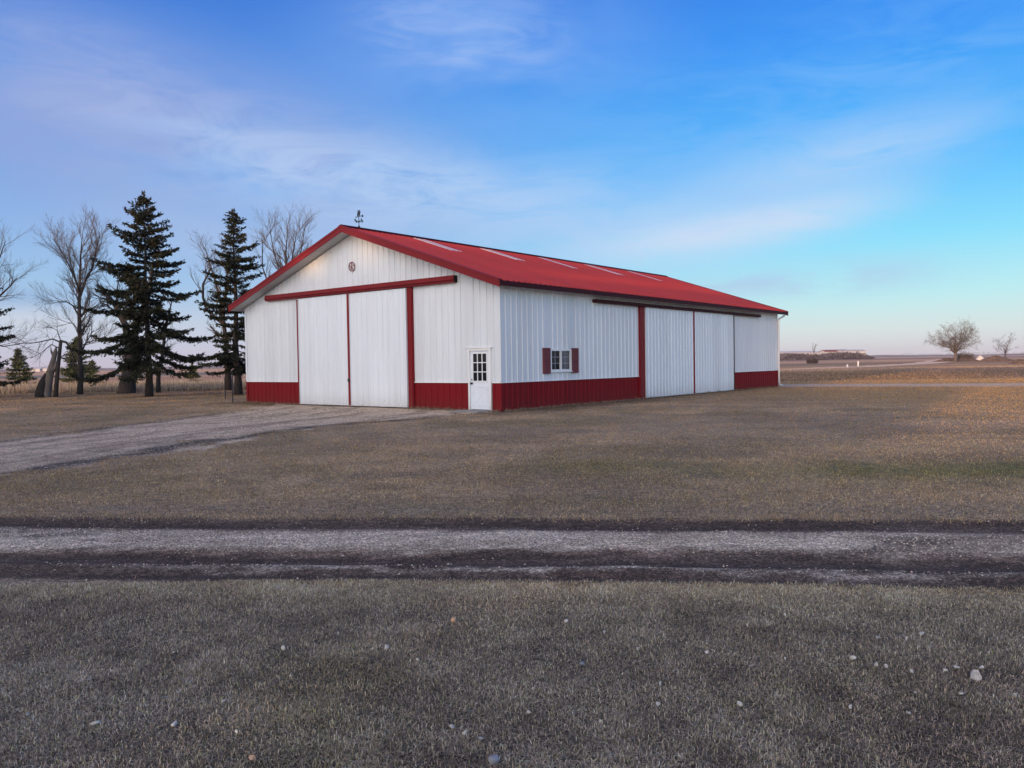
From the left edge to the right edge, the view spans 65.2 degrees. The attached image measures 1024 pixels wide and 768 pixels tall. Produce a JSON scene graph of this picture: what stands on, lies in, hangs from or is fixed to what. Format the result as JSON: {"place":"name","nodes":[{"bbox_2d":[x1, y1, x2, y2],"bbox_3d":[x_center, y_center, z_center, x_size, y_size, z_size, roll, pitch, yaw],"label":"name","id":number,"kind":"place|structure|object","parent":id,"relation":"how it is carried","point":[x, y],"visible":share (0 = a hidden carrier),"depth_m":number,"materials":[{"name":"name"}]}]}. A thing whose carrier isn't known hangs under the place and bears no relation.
{"place":"outdoors","nodes":[
{"label":"outdoors","id":0,"kind":"place"},
{"bbox_2d":[0,404,491,475],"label":"driveway","id":1,"kind":"structure","parent":0,"point":[17,455],"depth_m":20.25,"materials":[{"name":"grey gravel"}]},
{"bbox_2d":[0,364,840,378],"bbox_3d":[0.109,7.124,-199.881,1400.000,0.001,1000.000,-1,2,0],"label":"ground","id":2,"kind":"structure","parent":0,"point":[61,376],"depth_m":222.13,"materials":[{"name":"brown plant"}]},
{"bbox_2d":[0,577,1023,767],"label":"front lawn","id":3,"kind":"structure","parent":0,"point":[261,589],"depth_m":4.33,"materials":[{"name":"brown plant"}]},
{"bbox_2d":[0,377,1023,767],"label":"yard","id":4,"kind":"structure","parent":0,"point":[388,501],"depth_m":9.06,"materials":[{"name":"plant"}]},
{"bbox_2d":[0,287,26,386],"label":"spruce tree","id":5,"kind":"object","parent":4,"relation":"on","point":[6,383],"visible":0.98,"depth_m":49.21,"materials":[{"name":"green plant"}]},
{"bbox_2d":[0,220,48,356],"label":"bare tree","id":6,"kind":"object","parent":4,"relation":"on","point":[11,278],"visible":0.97,"depth_m":53.72,"materials":[{"name":"brown plant"}]},
{"bbox_2d":[0,324,78,396],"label":"snag","id":7,"kind":"object","parent":4,"relation":"on","point":[56,376],"visible":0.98,"depth_m":48.37,"materials":[{"name":"brown plant"}]},
{"bbox_2d":[34,347,57,397],"bbox_3d":[-28.378,-0.607,48.777,1.333,3.271,0.854,-2,2,-26],"label":"broken trunk","id":8,"kind":"object","parent":4,"relation":"on","point":[44,386],"visible":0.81,"depth_m":48.55,"materials":[{"name":"brown plant"}]},
{"bbox_2d":[28,198,127,393],"bbox_3d":[-28.850,-5.776,53.466,6.597,13.146,5.655,-1,2,-17],"label":"bare tree","id":9,"kind":"object","parent":4,"relation":"on","point":[81,328],"visible":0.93,"depth_m":52.81,"materials":[{"name":"brown plant"}]},
{"bbox_2d":[90,721,100,725],"bbox_3d":[-1.952,1.587,3.749,0.045,0.023,0.028,-2,2,-30],"label":"stone","id":10,"kind":"object","parent":4,"relation":"on","point":[95,723],"visible":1,"depth_m":3.74,"materials":[{"name":"grey stone"}]},
{"bbox_2d":[83,245,163,393],"bbox_3d":[-26.532,-4.599,54.815,5.698,10.749,2.749,-1,2,-16],"label":"old tree","id":11,"kind":"object","parent":4,"relation":"on","point":[124,387],"visible":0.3,"depth_m":54.06,"materials":[{"name":"brown plant"}]},
{"bbox_2d":[65,190,219,396],"bbox_3d":[-21.959,-5.250,46.966,7.211,12.224,7.783,-1,2,0],"label":"spruce tree","id":12,"kind":"object","parent":4,"relation":"on","point":[140,289],"visible":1,"depth_m":46.54,"materials":[{"name":"green plant"}]},
{"bbox_2d":[156,294,177,392],"bbox_3d":[-23.702,-2.998,54.974,1.462,7.333,1.943,-1,2,11],"label":"bare tree","id":13,"kind":"object","parent":4,"relation":"on","point":[158,379],"visible":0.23,"depth_m":54.66,"materials":[{"name":"brown plant"}]},
{"bbox_2d":[187,230,252,389],"bbox_3d":[-21.276,-5.414,57.391,4.311,11.967,3.944,0,2,29],"label":"bare tree","id":14,"kind":"object","parent":4,"relation":"on","point":[228,379],"visible":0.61,"depth_m":56.83,"materials":[{"name":"brown plant"}]},
{"bbox_2d":[188,207,265,394],"bbox_3d":[-16.723,-4.951,48.030,6.092,11.403,5.628,0,2,37],"label":"spruce tree","id":15,"kind":"object","parent":4,"relation":"on","point":[233,358],"visible":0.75,"depth_m":47.97,"materials":[{"name":"green plant"}]},
{"bbox_2d":[224,371,232,402],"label":"metal posts","id":16,"kind":"object","parent":4,"relation":"on","point":[225,386],"visible":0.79,"depth_m":40.45,"materials":[{"name":"black metal"}]},
{"bbox_2d":[249,755,255,759],"bbox_3d":[-1.104,1.584,3.396,0.036,0.019,0.017,-1,2,12],"label":"stone","id":17,"kind":"object","parent":4,"relation":"on","point":[252,757],"visible":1,"depth_m":3.39,"materials":[{"name":"stone"}]},
{"bbox_2d":[451,617,457,622],"bbox_3d":[-0.374,1.522,5.160,0.035,0.046,0.054,-1,2,11],"label":"stone","id":18,"kind":"object","parent":4,"relation":"on","point":[454,619],"visible":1,"depth_m":5.14,"materials":[{"name":"beige stone"}]},
{"bbox_2d":[3,420,983,764],"bbox_3d":[0.415,1.291,14.040,34.121,0.065,22.022,-1,2,0],"label":"scattered grit","id":19,"kind":"object","parent":4,"relation":"on","point":[707,640],"visible":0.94,"depth_m":6.65,"materials":[{"name":"grey stone"}]},
{"bbox_2d":[488,754,498,765],"bbox_3d":[-0.074,1.566,3.328,0.047,0.044,0.049,0,2,34],"label":"stone","id":20,"kind":"object","parent":4,"relation":"on","point":[493,759],"visible":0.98,"depth_m":3.31,"materials":[{"name":"grey stone"}]},
{"bbox_2d":[228,210,787,412],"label":"pole barn","id":21,"kind":"structure","parent":4,"relation":"on","point":[345,315],"depth_m":32.10,"materials":[{"name":"white metal"}]},
{"bbox_2d":[297,294,349,405],"bbox_3d":[-7.817,-1.380,33.169,3.280,4.475,0.092,0,2,39],"label":"sliding door","id":22,"kind":"structure","parent":21,"relation":"in","point":[322,321],"depth_m":33.13,"materials":[{"name":"white metal"}]},
{"bbox_2d":[349,288,408,406],"bbox_3d":[-5.214,-1.364,31.076,3.280,4.475,0.092,0,2,39],"label":"sliding door","id":23,"kind":"structure","parent":21,"relation":"in","point":[378,335],"depth_m":30.99,"materials":[{"name":"white metal"}]},
{"bbox_2d":[470,350,488,409],"bbox_3d":[-1.121,-0.135,27.928,0.890,2.050,0.135,0,2,39],"label":"entry door","id":24,"kind":"structure","parent":21,"relation":"in","point":[479,360],"depth_m":27.94,"materials":[{"name":"white paint"}]},
{"bbox_2d":[551,349,572,371],"bbox_3d":[1.821,-0.880,30.062,0.135,0.865,1.460,0,2,39],"label":"window","id":25,"kind":"structure","parent":21,"relation":"in","point":[561,359],"depth_m":30.05,"materials":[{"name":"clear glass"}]},
{"bbox_2d":[645,307,693,397],"bbox_3d":[7.250,-1.443,36.661,0.093,3.955,4.580,0,2,39],"label":"sliding door","id":26,"kind":"structure","parent":21,"relation":"in","point":[669,367],"depth_m":36.50,"materials":[{"name":"white metal"}]},
{"bbox_2d":[695,311,733,392],"bbox_3d":[10.182,-1.585,40.306,0.093,3.955,4.620,0,2,39],"label":"sliding door","id":27,"kind":"structure","parent":21,"relation":"in","point":[714,332],"depth_m":40.25,"materials":[{"name":"white metal"}]},
{"bbox_2d":[241,385,782,411],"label":"wall weeds","id":28,"kind":"object","parent":4,"relation":"on","point":[518,409],"depth_m":32.43,"materials":[{"name":"brown plant"}]},
{"bbox_2d":[0,513,1023,592],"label":"dirt lane","id":29,"kind":"structure","parent":4,"relation":"on","point":[32,563],"depth_m":7.09,"materials":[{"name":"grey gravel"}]},
{"bbox_2d":[970,669,981,680],"bbox_3d":[2.396,1.504,4.135,0.044,0.067,0.080,-1,2,-7],"label":"stone","id":30,"kind":"object","parent":4,"relation":"on","point":[975,674],"visible":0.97,"depth_m":4.12,"materials":[{"name":"white stone"}]},
{"bbox_2d":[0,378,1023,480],"bbox_3d":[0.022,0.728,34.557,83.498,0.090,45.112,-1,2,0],"label":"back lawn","id":31,"kind":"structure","parent":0,"point":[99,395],"depth_m":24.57,"materials":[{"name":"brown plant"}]},
{"bbox_2d":[0,355,1023,384],"bbox_3d":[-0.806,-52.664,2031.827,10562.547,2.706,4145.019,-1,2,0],"label":"ground","id":32,"kind":"structure","parent":0,"point":[879,361],"depth_m":157.28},
{"bbox_2d":[3,347,36,383],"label":"young spruce","id":33,"kind":"object","parent":32,"relation":"on","point":[17,365],"visible":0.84,"depth_m":98.84,"materials":[{"name":"green plant"}]},
{"bbox_2d":[31,368,42,371],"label":"farm building","id":34,"kind":"structure","parent":32,"relation":"on","point":[38,369],"depth_m":929.72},
{"bbox_2d":[59,336,97,383],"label":"young spruce","id":35,"kind":"object","parent":32,"relation":"on","point":[73,344],"visible":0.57,"depth_m":84.96,"materials":[{"name":"green plant"}]},
{"bbox_2d":[83,360,102,383],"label":"young spruce","id":36,"kind":"object","parent":32,"relation":"on","point":[92,363],"visible":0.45,"depth_m":95.96,"materials":[{"name":"green plant"}]},
{"bbox_2d":[0,378,246,393],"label":"tall dry grass","id":37,"kind":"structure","parent":32,"relation":"on","point":[182,385],"depth_m":58.95,"materials":[{"name":"beige plant"}]},
{"bbox_2d":[184,364,201,381],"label":"young spruce","id":38,"kind":"object","parent":32,"relation":"on","point":[195,375],"visible":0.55,"depth_m":99.33,"materials":[{"name":"green plant"}]},
{"bbox_2d":[248,202,319,277],"bbox_3d":[-17.360,-6.905,61.933,6.506,14.572,3.920,-1,2,0],"label":"bare tree","id":39,"kind":"object","parent":32,"relation":"on","point":[277,255],"visible":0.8,"depth_m":61.70,"materials":[{"name":"brown plant"}]},
{"bbox_2d":[780,351,808,353],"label":"farm building","id":40,"kind":"structure","parent":32,"relation":"on","point":[795,352],"depth_m":720.62,"materials":[{"name":"white metal"}]},
{"bbox_2d":[808,351,819,354],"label":"farm building","id":41,"kind":"structure","parent":32,"relation":"on","point":[815,352],"depth_m":715.39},
{"bbox_2d":[780,351,875,360],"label":"distant grove","id":42,"kind":"object","parent":32,"relation":"on","point":[837,355],"visible":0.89,"depth_m":626.36,"materials":[{"name":"plant"}]},
{"bbox_2d":[820,350,836,354],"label":"farm building","id":43,"kind":"structure","parent":32,"relation":"on","point":[825,351],"depth_m":703.34,"materials":[{"name":"white metal"}]},
{"bbox_2d":[837,350,865,358],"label":"farm building","id":44,"kind":"structure","parent":32,"relation":"on","point":[858,351],"depth_m":689.64,"materials":[{"name":"white metal"}]},
{"bbox_2d":[873,352,1022,356],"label":"distant treeline","id":45,"kind":"object","parent":32,"relation":"on","point":[945,353],"visible":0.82,"depth_m":2195.64,"materials":[{"name":"brown plant"}]},
{"bbox_2d":[933,358,962,361],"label":"dirt mound","id":46,"kind":"object","parent":32,"relation":"on","point":[946,360],"visible":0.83,"depth_m":235.15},
{"bbox_2d":[923,314,980,361],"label":"bare tree","id":47,"kind":"object","parent":32,"relation":"on","point":[962,338],"visible":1,"depth_m":231.04,"materials":[{"name":"brown plant"}]},
{"bbox_2d":[952,350,975,358],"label":"bush","id":48,"kind":"object","parent":32,"relation":"on","point":[964,355],"visible":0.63,"depth_m":239.26,"materials":[{"name":"brown plant"}]},
{"bbox_2d":[959,357,978,360],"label":"dirt mound","id":49,"kind":"object","parent":32,"relation":"on","point":[967,359],"visible":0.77,"depth_m":237.98,"materials":[{"name":"brown soil"}]},
{"bbox_2d":[977,355,1013,361],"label":"dirt mound","id":50,"kind":"object","parent":32,"relation":"on","point":[996,358],"visible":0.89,"depth_m":219.86,"materials":[{"name":"brown soil"}]},
{"bbox_2d":[992,332,1018,356],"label":"bare tree","id":51,"kind":"object","parent":32,"relation":"on","point":[1007,349],"visible":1,"depth_m":228.42,"materials":[{"name":"brown plant"}]},
{"bbox_2d":[1008,359,1023,363],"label":"dirt mound","id":52,"kind":"object","parent":32,"relation":"on","point":[1019,361],"visible":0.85,"depth_m":157.54,"materials":[{"name":"brown soil"}]},
{"bbox_2d":[0,353,1023,370],"bbox_3d":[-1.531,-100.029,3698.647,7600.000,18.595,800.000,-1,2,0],"label":"hills","id":53,"kind":"structure","parent":0,"point":[870,356],"depth_m":3461.45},
{"bbox_2d":[0,0,1023,369],"label":"sky","id":54,"kind":"structure","parent":0,"point":[852,169],"materials":[{"name":"blue"}]},
{"bbox_2d":[780,359,946,369],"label":"farm road","id":55,"kind":"structure","parent":0,"point":[928,362],"depth_m":161.63,"materials":[{"name":"grey gravel"}]},
{"bbox_2d":[778,383,1023,386],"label":"gravel road","id":56,"kind":"structure","parent":0,"point":[908,385],"depth_m":47.18,"materials":[{"name":"beige gravel"}]},
{"bbox_2d":[780,365,1023,382],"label":"rough bank grass","id":57,"kind":"structure","parent":0,"point":[913,376],"depth_m":77.80,"materials":[{"name":"brown plant"}]}
]}

